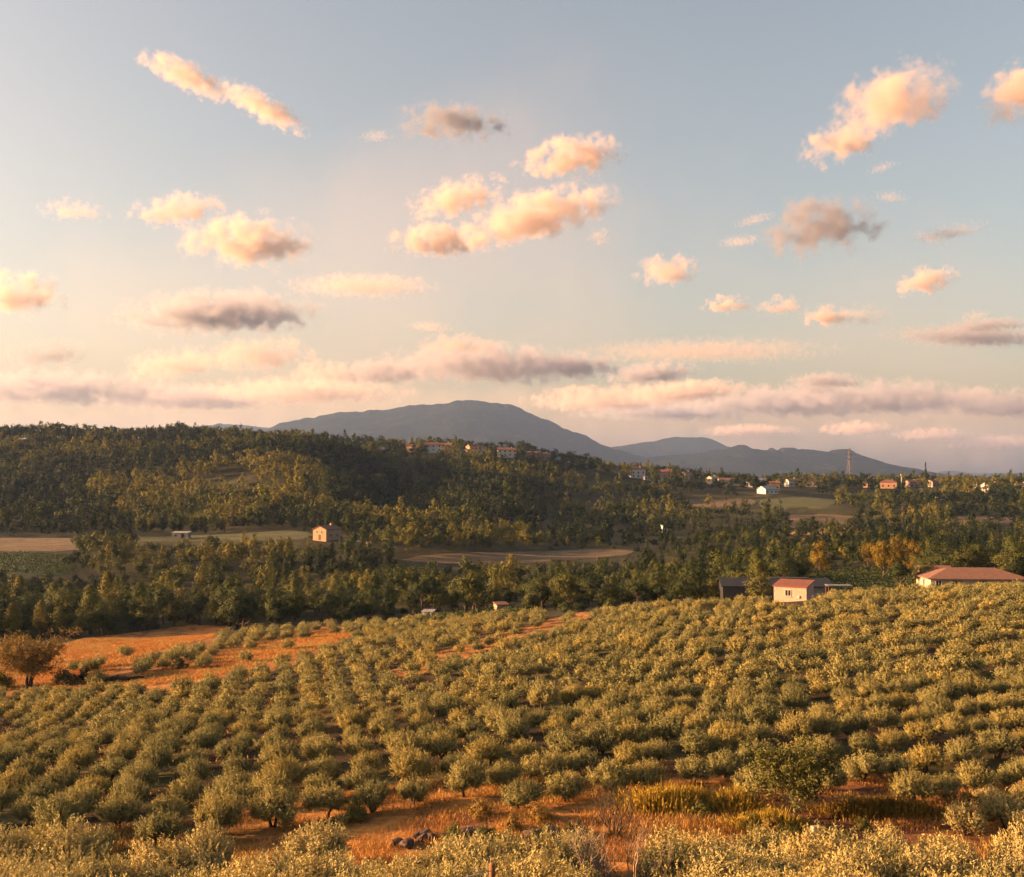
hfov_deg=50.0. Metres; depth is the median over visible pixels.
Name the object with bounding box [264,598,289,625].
broadleaf tree
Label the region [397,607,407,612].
round bush
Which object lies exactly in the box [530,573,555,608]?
broadleaf tree
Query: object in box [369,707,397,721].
olive tree
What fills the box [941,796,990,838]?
olive tree
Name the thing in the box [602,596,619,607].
round bush
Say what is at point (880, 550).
golden tree
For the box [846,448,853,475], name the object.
power pylon
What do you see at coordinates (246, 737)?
olive tree
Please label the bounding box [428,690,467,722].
olive tree
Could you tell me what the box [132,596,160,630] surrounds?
broadleaf tree
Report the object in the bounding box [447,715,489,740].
olive tree
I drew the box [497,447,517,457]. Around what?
village house
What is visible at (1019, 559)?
broadleaf tree
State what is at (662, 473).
village house
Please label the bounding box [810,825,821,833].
stone block
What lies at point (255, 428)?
mountain
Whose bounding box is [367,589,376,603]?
poplar tree
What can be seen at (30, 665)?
rust leaved tree
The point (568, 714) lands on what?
olive tree
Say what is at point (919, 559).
broadleaf tree
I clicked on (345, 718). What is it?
olive tree
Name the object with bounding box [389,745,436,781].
olive tree
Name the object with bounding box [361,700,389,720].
olive tree
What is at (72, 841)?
olive tree
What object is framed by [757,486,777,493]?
village house
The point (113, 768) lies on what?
olive tree
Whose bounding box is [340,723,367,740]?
olive tree
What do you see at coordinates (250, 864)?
olive tree
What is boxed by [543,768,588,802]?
olive tree
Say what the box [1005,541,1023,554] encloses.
broadleaf tree
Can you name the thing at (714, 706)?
olive tree
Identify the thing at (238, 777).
olive tree
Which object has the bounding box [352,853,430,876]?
olive tree
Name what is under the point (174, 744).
olive tree
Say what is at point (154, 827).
olive tree
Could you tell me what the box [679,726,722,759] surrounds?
olive tree
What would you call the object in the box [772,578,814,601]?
pink house
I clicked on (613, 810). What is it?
bare shrub
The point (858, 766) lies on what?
olive tree
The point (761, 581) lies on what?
conical tree
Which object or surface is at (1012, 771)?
olive tree
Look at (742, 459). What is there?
mountain
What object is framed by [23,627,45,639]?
round bush
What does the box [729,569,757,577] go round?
broadleaf tree
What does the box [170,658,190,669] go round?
clearing bush
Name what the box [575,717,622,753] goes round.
olive tree
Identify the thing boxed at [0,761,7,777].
olive tree
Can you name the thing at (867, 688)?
olive tree
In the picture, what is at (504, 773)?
olive tree
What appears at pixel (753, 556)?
poplar tree
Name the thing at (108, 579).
poplar tree
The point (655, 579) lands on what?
broadleaf tree
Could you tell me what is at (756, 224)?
sky
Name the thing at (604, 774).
olive tree
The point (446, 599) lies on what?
broadleaf tree
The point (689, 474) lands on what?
village house
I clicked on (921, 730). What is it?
olive tree
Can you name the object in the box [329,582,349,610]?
broadleaf tree
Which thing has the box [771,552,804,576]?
broadleaf tree
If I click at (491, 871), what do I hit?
wire fence
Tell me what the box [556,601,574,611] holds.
round bush
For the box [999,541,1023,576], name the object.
broadleaf tree
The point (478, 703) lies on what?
olive tree
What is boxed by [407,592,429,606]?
broadleaf tree
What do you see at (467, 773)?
olive tree
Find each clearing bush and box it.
[0,670,17,689]
[50,666,79,685]
[76,665,93,681]
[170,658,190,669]
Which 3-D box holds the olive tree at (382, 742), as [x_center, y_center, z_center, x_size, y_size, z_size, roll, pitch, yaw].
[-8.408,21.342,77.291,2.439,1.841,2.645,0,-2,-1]
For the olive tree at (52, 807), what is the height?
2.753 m
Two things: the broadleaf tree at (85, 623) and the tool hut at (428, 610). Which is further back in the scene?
the tool hut at (428, 610)
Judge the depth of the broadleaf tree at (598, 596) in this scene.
233.69 m
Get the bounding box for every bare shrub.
[567,818,673,876]
[590,782,636,835]
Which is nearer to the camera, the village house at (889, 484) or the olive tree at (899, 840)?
the olive tree at (899, 840)
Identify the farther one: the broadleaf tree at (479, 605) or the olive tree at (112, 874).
the broadleaf tree at (479, 605)
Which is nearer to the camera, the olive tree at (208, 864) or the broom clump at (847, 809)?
the olive tree at (208, 864)
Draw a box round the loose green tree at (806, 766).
[738,731,848,818]
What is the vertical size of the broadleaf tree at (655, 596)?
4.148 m
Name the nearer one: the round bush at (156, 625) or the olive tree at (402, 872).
the olive tree at (402, 872)
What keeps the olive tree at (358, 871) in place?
on the ground at (402, 554)
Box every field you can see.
[0,538,102,550]
[0,554,73,576]
[402,549,633,564]
[676,498,755,507]
[789,514,860,527]
[791,528,855,535]
[807,569,911,592]
[952,516,1012,522]
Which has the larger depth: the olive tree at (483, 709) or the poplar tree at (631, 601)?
the poplar tree at (631, 601)
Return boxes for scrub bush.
[322,816,341,830]
[332,811,349,829]
[341,796,368,823]
[439,819,469,844]
[467,795,493,821]
[475,820,503,844]
[500,812,527,831]
[523,801,558,824]
[527,827,548,842]
[536,823,552,839]
[561,821,589,839]
[689,797,715,816]
[742,813,762,832]
[762,814,783,835]
[770,823,800,840]
[838,829,853,841]
[852,814,873,831]
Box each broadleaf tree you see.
[0,580,11,592]
[0,587,11,599]
[0,596,18,613]
[0,596,21,619]
[0,607,24,637]
[7,584,30,609]
[9,605,32,635]
[16,593,46,629]
[22,603,35,630]
[29,602,59,633]
[30,602,52,627]
[39,589,68,620]
[44,587,85,630]
[49,590,85,636]
[67,609,96,636]
[76,590,103,624]
[87,600,119,634]
[98,596,130,632]
[113,589,140,619]
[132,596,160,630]
[150,588,179,624]
[160,599,183,625]
[183,593,213,624]
[200,596,222,625]
[204,593,214,616]
[209,586,254,626]
[215,586,262,628]
[224,593,262,627]
[228,593,254,626]
[243,584,267,617]
[245,609,260,625]
[253,592,273,615]
[260,585,291,623]
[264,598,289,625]
[279,583,307,596]
[279,591,310,625]
[298,591,309,616]
[304,586,324,616]
[310,588,324,600]
[314,591,343,619]
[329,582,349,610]
[336,584,351,610]
[346,589,358,606]
[347,592,374,618]
[358,581,380,605]
[363,596,378,618]
[377,585,400,606]
[377,597,395,617]
[378,601,395,617]
[398,593,424,614]
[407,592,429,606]
[422,587,449,614]
[431,584,448,610]
[449,570,491,613]
[451,583,473,610]
[460,583,488,609]
[482,583,500,607]
[485,585,506,603]
[499,590,517,603]
[519,579,536,593]
[522,585,541,606]
[524,575,555,608]
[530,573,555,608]
[546,573,581,609]
[548,586,567,604]
[579,579,597,605]
[594,583,616,603]
[598,586,620,604]
[600,574,621,597]
[617,586,633,604]
[630,575,656,603]
[644,572,671,588]
[645,586,660,603]
[662,572,676,591]
[664,578,697,602]
[675,564,707,598]
[677,566,710,599]
[700,577,719,599]
[721,562,747,576]
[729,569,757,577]
[738,563,751,571]
[768,558,797,576]
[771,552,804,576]
[788,555,808,577]
[789,547,811,573]
[790,558,805,570]
[902,554,923,566]
[910,564,936,586]
[911,555,928,579]
[912,557,934,578]
[914,534,950,567]
[919,545,946,556]
[921,554,955,564]
[937,539,963,563]
[939,559,961,566]
[950,549,975,566]
[953,542,998,567]
[984,539,1003,564]
[984,548,1002,568]
[988,548,1023,567]
[992,556,1013,572]
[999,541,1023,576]
[1003,554,1023,566]
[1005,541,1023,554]
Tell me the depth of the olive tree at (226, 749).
76.74 m
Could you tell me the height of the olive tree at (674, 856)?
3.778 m
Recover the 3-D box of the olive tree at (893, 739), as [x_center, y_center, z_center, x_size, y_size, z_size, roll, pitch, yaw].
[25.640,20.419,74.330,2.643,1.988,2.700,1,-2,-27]
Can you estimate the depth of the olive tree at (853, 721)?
78.46 m
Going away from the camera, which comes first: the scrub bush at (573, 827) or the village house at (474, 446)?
the scrub bush at (573, 827)
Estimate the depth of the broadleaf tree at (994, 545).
260.44 m
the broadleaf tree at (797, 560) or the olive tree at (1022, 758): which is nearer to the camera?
the olive tree at (1022, 758)
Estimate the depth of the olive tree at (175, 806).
60.81 m
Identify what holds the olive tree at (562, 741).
on the ground at (402, 554)
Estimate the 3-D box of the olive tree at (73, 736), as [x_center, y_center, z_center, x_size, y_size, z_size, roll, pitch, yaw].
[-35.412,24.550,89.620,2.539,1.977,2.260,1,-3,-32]
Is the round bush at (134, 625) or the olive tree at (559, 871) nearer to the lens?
the olive tree at (559, 871)
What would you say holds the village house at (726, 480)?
on the ground at (402, 554)
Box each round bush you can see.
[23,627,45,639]
[49,625,72,636]
[107,620,127,634]
[122,616,140,631]
[148,620,160,628]
[175,606,197,623]
[325,611,340,618]
[335,609,351,620]
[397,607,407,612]
[551,596,566,609]
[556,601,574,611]
[569,595,586,606]
[572,602,586,610]
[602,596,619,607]
[658,589,676,601]
[664,592,680,601]
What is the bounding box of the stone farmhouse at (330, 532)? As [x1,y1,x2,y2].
[312,523,341,541]
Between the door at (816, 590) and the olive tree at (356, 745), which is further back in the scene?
the door at (816, 590)
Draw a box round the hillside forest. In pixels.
[0,420,1023,543]
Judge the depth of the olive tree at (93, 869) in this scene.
45.84 m
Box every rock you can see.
[390,837,402,846]
[399,838,413,848]
[412,831,419,838]
[415,833,427,841]
[419,828,430,834]
[427,833,437,841]
[459,826,485,838]
[522,828,560,836]
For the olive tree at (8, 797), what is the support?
on the ground at (402, 554)
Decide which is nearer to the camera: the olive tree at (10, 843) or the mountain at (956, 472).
the olive tree at (10, 843)
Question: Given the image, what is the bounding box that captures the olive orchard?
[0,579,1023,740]
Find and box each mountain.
[143,423,267,438]
[264,400,643,472]
[611,437,730,457]
[631,445,1004,486]
[938,471,1023,476]
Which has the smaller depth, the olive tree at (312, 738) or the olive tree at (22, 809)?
the olive tree at (22, 809)
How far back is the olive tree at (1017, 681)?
94.34 m
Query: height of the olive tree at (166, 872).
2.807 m
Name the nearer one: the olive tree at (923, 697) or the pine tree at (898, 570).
the olive tree at (923, 697)
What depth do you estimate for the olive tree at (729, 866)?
45.63 m
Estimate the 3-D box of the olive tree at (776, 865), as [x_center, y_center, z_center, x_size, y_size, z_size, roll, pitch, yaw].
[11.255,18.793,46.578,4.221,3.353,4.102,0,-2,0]
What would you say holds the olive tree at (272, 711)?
on the ground at (402, 554)
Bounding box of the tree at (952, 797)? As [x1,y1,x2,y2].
[932,783,981,828]
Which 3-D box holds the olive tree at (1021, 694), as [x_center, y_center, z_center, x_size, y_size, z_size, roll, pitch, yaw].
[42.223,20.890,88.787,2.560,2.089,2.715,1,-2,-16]
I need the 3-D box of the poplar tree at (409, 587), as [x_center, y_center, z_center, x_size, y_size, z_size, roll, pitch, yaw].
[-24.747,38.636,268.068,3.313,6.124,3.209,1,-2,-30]
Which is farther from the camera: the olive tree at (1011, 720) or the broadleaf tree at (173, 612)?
the broadleaf tree at (173, 612)
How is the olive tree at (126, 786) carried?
on the ground at (402, 554)
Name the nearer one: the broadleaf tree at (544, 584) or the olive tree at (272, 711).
the olive tree at (272, 711)
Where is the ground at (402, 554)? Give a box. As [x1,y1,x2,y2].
[0,438,1023,876]
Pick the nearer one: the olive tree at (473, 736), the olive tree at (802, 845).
the olive tree at (802, 845)
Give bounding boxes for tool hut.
[421,609,435,614]
[493,601,509,610]
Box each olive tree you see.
[0,728,28,743]
[0,740,25,771]
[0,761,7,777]
[0,762,38,794]
[0,783,20,811]
[0,822,40,861]
[0,844,50,876]
[0,853,56,876]
[0,862,18,876]
[1,738,35,758]
[1,848,89,876]
[7,752,49,779]
[8,794,44,823]
[17,862,74,876]
[18,777,67,803]
[18,818,63,849]
[21,812,119,866]
[22,866,57,876]
[23,732,49,756]
[30,787,86,831]
[32,727,65,740]
[32,738,70,768]
[35,846,109,876]
[43,759,79,791]
[46,735,73,752]
[54,781,105,818]
[55,740,98,774]
[64,724,93,736]
[64,840,137,876]
[65,727,86,744]
[71,723,117,749]
[73,772,113,794]
[74,738,99,758]
[80,823,120,849]
[86,870,128,876]
[87,752,134,783]
[91,788,143,827]
[101,740,137,762]
[104,719,130,741]
[106,831,206,876]
[109,772,151,808]
[112,727,149,754]
[114,718,157,738]
[118,757,159,788]
[132,707,162,736]
[132,804,183,846]
[133,740,175,772]
[133,858,188,876]
[136,731,184,755]
[142,790,191,818]
[150,727,183,741]
[156,714,196,738]
[165,770,209,806]
[172,709,200,729]
[176,743,210,763]
[176,756,211,781]
[176,848,236,876]
[176,856,246,876]
[177,817,239,868]
[182,724,222,752]
[188,787,246,833]
[190,853,279,876]
[191,720,226,740]
[198,709,231,728]
[199,776,255,808]
[210,706,238,722]
[212,764,260,791]
[213,734,250,760]
[219,851,300,876]
[220,752,251,775]
[229,719,261,735]
[230,729,260,747]
[231,713,258,725]
[245,766,301,805]
[245,845,304,876]
[247,781,300,827]
[252,731,288,753]
[255,734,304,771]
[259,752,309,787]
[260,703,296,729]
[263,706,282,725]
[267,721,292,742]
[268,864,299,876]
[273,814,355,874]
[281,846,358,876]
[290,698,320,716]
[293,714,328,741]
[295,708,325,726]
[296,734,342,763]
[297,779,348,817]
[300,730,327,749]
[303,770,338,793]
[304,750,343,780]
[320,846,362,874]
[325,691,358,713]
[332,700,360,719]
[334,852,399,876]
[335,706,368,729]
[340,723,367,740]
[340,732,375,758]
[340,762,382,791]
[341,862,391,876]
[348,747,381,770]
[349,775,392,812]
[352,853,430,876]
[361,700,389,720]
[363,867,395,876]
[365,709,400,740]
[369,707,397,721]
[375,727,400,754]
[385,726,426,758]
[388,847,443,876]
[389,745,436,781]
[395,773,431,804]
[400,695,437,721]
[401,689,429,708]
[405,708,435,736]
[415,719,454,742]
[419,727,463,760]
[420,825,510,873]
[421,831,480,864]
[421,852,503,876]
[422,856,464,876]
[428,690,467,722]
[428,691,444,703]
[434,750,468,776]
[444,753,489,797]
[445,707,477,726]
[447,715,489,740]
[463,728,491,752]
[463,733,507,768]
[468,694,498,714]
[471,847,534,876]
[473,700,506,725]
[483,703,521,736]
[485,756,522,788]
[492,827,538,859]
[494,689,522,708]
[494,712,531,745]
[497,777,545,810]
[497,845,589,876]
[502,822,590,876]
[509,736,542,763]
[513,704,534,720]
[520,748,573,781]
[522,707,554,731]
[526,680,558,709]
[540,714,572,737]
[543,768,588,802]
[544,725,584,755]
[551,703,582,727]
[552,825,606,874]
[557,680,588,706]
[562,744,600,774]
[566,861,601,876]
[571,713,602,739]
[573,695,596,716]
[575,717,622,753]
[584,695,618,725]
[585,756,637,797]
[601,688,630,708]
[601,703,645,728]
[613,716,654,745]
[614,739,645,767]
[620,698,642,713]
[622,758,667,789]
[627,684,657,705]
[630,821,702,876]
[632,701,663,728]
[637,736,673,762]
[641,692,677,714]
[646,707,685,744]
[651,679,679,699]
[665,703,698,724]
[672,824,731,858]
[673,693,698,710]
[674,753,713,783]
[674,838,776,876]
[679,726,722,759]
[681,704,723,734]
[690,833,768,869]
[697,694,728,720]
[701,688,729,704]
[705,746,746,780]
[707,715,754,754]
[713,708,748,727]
[720,862,778,876]
[725,681,757,703]
[725,819,794,860]
[726,687,755,719]
[728,860,795,876]
[730,760,779,799]
[734,735,778,764]
[737,840,817,876]
[741,698,783,725]
[742,717,778,744]
[749,690,780,713]
[752,680,780,701]
[763,865,821,876]
[764,823,843,873]
[764,852,872,876]
[774,707,816,742]
[775,684,812,712]
[781,679,806,695]
[784,737,818,758]
[784,867,816,876]
[789,818,868,859]
[792,859,866,876]
[805,705,842,737]
[805,733,846,761]
[807,701,835,718]
[814,834,895,876]
[818,759,850,791]
[829,685,857,703]
[831,692,867,715]
[838,708,873,736]
[838,747,890,782]
[847,730,879,754]
[849,826,921,874]
[853,821,920,855]
[855,676,886,698]
[863,702,902,731]
[864,690,893,710]
[874,726,911,751]
[877,752,913,777]
[881,834,962,876]
[884,675,917,694]
[886,688,915,711]
[888,766,936,802]
[898,704,931,725]
[899,738,954,773]
[903,719,935,745]
[905,668,933,693]
[905,830,999,876]
[910,830,982,861]
[915,685,943,702]
[918,865,980,876]
[920,694,955,721]
[927,771,963,800]
[930,709,974,740]
[931,675,967,704]
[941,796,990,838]
[942,735,986,766]
[952,672,993,700]
[952,861,1018,876]
[953,755,1001,792]
[954,695,979,718]
[965,714,997,735]
[966,844,1023,876]
[970,782,1007,803]
[974,691,1012,716]
[974,725,1021,759]
[976,787,1023,829]
[983,814,1023,865]
[987,706,1023,733]
[988,678,1013,696]
[992,755,1023,786]
[998,687,1023,710]
[1008,726,1023,752]
[1009,670,1023,691]
[1009,777,1023,802]
[1010,809,1023,833]
[1012,755,1023,763]
[1017,687,1023,698]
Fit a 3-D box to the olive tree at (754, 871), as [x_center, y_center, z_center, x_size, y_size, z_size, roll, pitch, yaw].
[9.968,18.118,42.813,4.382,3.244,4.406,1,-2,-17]
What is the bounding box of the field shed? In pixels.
[172,531,191,538]
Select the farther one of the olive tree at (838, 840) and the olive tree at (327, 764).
the olive tree at (327, 764)
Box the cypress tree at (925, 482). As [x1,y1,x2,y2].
[924,462,927,487]
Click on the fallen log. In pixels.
(117, 677)
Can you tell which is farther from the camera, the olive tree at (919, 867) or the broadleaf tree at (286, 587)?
the broadleaf tree at (286, 587)
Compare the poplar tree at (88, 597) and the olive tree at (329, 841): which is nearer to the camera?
the olive tree at (329, 841)
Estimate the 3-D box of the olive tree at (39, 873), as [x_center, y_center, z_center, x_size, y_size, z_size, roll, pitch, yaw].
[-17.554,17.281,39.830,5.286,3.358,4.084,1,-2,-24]
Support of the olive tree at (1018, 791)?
on the ground at (402, 554)
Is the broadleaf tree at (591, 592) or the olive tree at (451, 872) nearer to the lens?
the olive tree at (451, 872)
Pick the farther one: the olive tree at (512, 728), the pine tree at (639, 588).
the pine tree at (639, 588)
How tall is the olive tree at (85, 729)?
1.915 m
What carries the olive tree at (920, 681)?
on the ground at (402, 554)
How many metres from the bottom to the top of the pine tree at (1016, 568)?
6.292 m
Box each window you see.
[784,589,790,596]
[936,580,941,586]
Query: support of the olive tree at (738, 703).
on the ground at (402, 554)
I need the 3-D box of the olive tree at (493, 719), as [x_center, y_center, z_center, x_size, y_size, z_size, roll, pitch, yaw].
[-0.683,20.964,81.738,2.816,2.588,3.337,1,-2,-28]
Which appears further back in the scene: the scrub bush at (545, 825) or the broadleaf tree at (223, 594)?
the broadleaf tree at (223, 594)
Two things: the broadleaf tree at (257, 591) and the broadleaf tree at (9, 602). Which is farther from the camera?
the broadleaf tree at (257, 591)
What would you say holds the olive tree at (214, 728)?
on the ground at (402, 554)
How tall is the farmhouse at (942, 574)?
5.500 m
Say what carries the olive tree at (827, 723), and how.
on the ground at (402, 554)
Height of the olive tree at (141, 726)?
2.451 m
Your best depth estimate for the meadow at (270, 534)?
436.06 m
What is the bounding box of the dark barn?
[716,577,833,604]
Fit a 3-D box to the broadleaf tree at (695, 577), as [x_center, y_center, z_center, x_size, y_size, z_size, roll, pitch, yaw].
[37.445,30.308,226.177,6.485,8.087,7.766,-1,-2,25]
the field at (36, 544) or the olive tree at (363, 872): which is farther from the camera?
the field at (36, 544)
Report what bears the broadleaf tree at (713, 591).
on the ground at (402, 554)
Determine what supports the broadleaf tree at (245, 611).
on the ground at (402, 554)
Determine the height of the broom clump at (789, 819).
1.427 m
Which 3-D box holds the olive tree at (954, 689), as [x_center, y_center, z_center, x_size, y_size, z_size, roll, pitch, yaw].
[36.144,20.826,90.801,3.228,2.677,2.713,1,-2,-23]
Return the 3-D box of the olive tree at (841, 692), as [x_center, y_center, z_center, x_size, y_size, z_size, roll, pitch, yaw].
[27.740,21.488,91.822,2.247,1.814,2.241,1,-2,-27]
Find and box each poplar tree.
[2,602,23,638]
[10,574,28,601]
[31,600,47,633]
[47,581,59,611]
[62,580,78,609]
[78,583,101,634]
[97,570,120,609]
[127,579,151,628]
[210,586,222,623]
[288,577,302,594]
[291,588,304,620]
[327,574,341,592]
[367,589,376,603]
[405,585,413,608]
[446,584,459,610]
[609,575,619,589]
[624,580,635,603]
[747,550,765,575]
[1003,534,1015,550]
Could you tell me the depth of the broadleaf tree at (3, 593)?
255.00 m
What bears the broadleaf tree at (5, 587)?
on the ground at (402, 554)
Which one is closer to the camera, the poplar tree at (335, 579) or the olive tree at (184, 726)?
the olive tree at (184, 726)
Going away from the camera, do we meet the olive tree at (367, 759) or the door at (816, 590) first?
the olive tree at (367, 759)
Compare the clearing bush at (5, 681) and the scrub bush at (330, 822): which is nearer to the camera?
the scrub bush at (330, 822)
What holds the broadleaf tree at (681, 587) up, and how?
on the ground at (402, 554)
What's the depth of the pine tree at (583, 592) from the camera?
226.94 m
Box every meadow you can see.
[132,530,312,541]
[759,497,834,509]
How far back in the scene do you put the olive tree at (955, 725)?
76.81 m
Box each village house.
[404,444,414,451]
[424,442,442,452]
[445,445,457,453]
[465,443,478,454]
[477,445,485,454]
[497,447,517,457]
[526,450,541,459]
[541,451,550,460]
[628,466,645,478]
[658,468,671,480]
[681,471,692,480]
[706,475,718,484]
[717,478,745,485]
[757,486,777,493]
[768,480,780,490]
[784,478,799,486]
[806,479,816,486]
[880,479,896,488]
[905,479,918,486]
[927,479,939,486]
[981,482,1002,492]
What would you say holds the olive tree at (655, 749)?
on the ground at (402, 554)
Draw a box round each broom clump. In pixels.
[587,774,717,818]
[668,782,727,809]
[706,803,834,836]
[709,783,767,814]
[799,793,896,823]
[851,790,926,821]
[873,795,947,822]
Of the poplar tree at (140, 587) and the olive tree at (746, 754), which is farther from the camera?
the poplar tree at (140, 587)
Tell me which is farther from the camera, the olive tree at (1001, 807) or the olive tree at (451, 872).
the olive tree at (1001, 807)
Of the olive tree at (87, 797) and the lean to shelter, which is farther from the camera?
the lean to shelter
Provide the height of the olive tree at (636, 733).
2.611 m
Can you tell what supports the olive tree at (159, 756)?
on the ground at (402, 554)
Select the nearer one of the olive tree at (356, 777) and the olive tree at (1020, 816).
the olive tree at (1020, 816)
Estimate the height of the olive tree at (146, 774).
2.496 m
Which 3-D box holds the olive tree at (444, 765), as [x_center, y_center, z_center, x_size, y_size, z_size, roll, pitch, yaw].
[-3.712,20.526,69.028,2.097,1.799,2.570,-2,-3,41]
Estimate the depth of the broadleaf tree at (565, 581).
225.31 m
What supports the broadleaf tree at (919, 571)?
on the ground at (402, 554)
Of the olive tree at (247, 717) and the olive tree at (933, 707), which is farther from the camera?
the olive tree at (247, 717)
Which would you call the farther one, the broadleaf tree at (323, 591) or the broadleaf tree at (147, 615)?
the broadleaf tree at (323, 591)
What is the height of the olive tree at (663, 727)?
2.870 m
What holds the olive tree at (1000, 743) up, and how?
on the ground at (402, 554)
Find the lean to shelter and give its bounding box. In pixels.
[825,584,852,594]
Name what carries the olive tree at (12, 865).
on the ground at (402, 554)
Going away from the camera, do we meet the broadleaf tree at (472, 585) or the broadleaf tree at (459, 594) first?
the broadleaf tree at (472, 585)
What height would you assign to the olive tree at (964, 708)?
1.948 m
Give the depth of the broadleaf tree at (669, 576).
251.97 m
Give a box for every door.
[731,587,749,601]
[814,587,826,600]
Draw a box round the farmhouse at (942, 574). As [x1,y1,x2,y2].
[913,565,1023,592]
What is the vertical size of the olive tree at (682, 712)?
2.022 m
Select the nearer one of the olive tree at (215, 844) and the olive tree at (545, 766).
the olive tree at (215, 844)
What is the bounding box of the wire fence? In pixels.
[466,863,494,876]
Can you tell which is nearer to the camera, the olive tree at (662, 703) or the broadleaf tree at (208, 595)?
the olive tree at (662, 703)
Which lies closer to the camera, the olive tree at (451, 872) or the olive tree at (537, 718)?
the olive tree at (451, 872)
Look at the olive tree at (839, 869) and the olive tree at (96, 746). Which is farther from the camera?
the olive tree at (96, 746)
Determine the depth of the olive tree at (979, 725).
78.24 m
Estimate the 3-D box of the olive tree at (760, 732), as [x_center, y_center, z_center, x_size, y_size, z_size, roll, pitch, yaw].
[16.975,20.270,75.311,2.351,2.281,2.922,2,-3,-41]
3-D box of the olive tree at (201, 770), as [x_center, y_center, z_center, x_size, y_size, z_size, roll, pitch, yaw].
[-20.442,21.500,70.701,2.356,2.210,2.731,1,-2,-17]
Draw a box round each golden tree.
[810,539,832,573]
[858,541,874,569]
[869,539,896,575]
[885,535,908,568]
[901,538,914,568]
[906,540,923,570]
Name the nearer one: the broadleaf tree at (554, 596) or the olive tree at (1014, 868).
the olive tree at (1014, 868)
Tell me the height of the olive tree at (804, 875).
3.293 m
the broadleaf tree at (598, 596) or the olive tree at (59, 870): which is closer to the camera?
the olive tree at (59, 870)
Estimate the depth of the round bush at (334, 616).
249.08 m
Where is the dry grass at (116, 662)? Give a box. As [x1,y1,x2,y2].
[0,622,1019,876]
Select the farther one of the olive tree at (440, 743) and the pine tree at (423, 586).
the pine tree at (423, 586)
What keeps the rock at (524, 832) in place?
on the ground at (402, 554)
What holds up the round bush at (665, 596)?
on the ground at (402, 554)
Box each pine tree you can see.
[310,602,325,620]
[333,594,354,612]
[409,580,435,613]
[563,584,588,609]
[578,580,600,604]
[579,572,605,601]
[624,581,647,603]
[651,586,667,601]
[708,565,728,578]
[757,565,777,574]
[890,562,915,586]
[1006,562,1023,574]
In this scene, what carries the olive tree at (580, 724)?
on the ground at (402, 554)
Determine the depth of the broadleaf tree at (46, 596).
250.51 m
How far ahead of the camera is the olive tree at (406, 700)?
93.04 m
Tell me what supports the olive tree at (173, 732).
on the ground at (402, 554)
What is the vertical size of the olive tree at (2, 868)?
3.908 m
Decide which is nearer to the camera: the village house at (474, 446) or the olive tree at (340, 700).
the olive tree at (340, 700)
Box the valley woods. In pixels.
[0,507,1023,620]
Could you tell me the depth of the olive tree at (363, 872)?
40.38 m
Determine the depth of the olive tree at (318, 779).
65.15 m
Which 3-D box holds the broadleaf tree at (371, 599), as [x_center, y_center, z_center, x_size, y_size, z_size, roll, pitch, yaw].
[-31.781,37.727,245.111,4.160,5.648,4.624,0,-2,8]
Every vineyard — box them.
[0,550,75,574]
[412,604,538,618]
[804,564,910,590]
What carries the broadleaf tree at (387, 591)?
on the ground at (402, 554)
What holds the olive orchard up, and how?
on the ground at (402, 554)
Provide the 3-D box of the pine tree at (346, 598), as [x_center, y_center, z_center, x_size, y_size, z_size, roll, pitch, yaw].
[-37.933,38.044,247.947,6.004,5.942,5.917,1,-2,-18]
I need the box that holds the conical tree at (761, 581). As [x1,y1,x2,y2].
[743,558,776,598]
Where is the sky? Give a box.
[0,0,1023,472]
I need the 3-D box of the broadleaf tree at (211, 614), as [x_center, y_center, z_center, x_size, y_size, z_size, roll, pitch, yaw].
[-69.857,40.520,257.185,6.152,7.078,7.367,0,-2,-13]
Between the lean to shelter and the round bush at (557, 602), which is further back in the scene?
the round bush at (557, 602)
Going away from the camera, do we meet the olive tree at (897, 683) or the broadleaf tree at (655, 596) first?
the olive tree at (897, 683)
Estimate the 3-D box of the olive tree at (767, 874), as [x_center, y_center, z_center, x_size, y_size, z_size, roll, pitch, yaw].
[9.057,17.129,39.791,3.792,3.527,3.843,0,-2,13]
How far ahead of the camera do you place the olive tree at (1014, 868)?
46.69 m
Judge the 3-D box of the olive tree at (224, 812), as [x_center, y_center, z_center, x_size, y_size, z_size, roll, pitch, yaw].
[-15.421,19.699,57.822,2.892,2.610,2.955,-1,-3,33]
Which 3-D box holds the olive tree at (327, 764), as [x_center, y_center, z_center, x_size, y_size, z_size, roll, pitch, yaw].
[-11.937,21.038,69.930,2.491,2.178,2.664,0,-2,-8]
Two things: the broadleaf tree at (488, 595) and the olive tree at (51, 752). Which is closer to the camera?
the olive tree at (51, 752)
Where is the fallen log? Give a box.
[89,674,143,682]
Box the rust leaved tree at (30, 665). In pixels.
[0,626,82,688]
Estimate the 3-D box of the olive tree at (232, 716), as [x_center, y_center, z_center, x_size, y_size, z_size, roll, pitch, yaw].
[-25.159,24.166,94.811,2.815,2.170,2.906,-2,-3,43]
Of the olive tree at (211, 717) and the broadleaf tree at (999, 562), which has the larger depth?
the broadleaf tree at (999, 562)
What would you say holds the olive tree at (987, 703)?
on the ground at (402, 554)
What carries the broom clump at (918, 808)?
on the ground at (402, 554)
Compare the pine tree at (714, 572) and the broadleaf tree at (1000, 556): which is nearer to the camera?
the broadleaf tree at (1000, 556)
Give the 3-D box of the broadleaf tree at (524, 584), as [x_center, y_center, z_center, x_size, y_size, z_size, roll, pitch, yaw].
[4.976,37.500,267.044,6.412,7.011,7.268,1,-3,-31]
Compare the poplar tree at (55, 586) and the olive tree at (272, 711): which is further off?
the poplar tree at (55, 586)

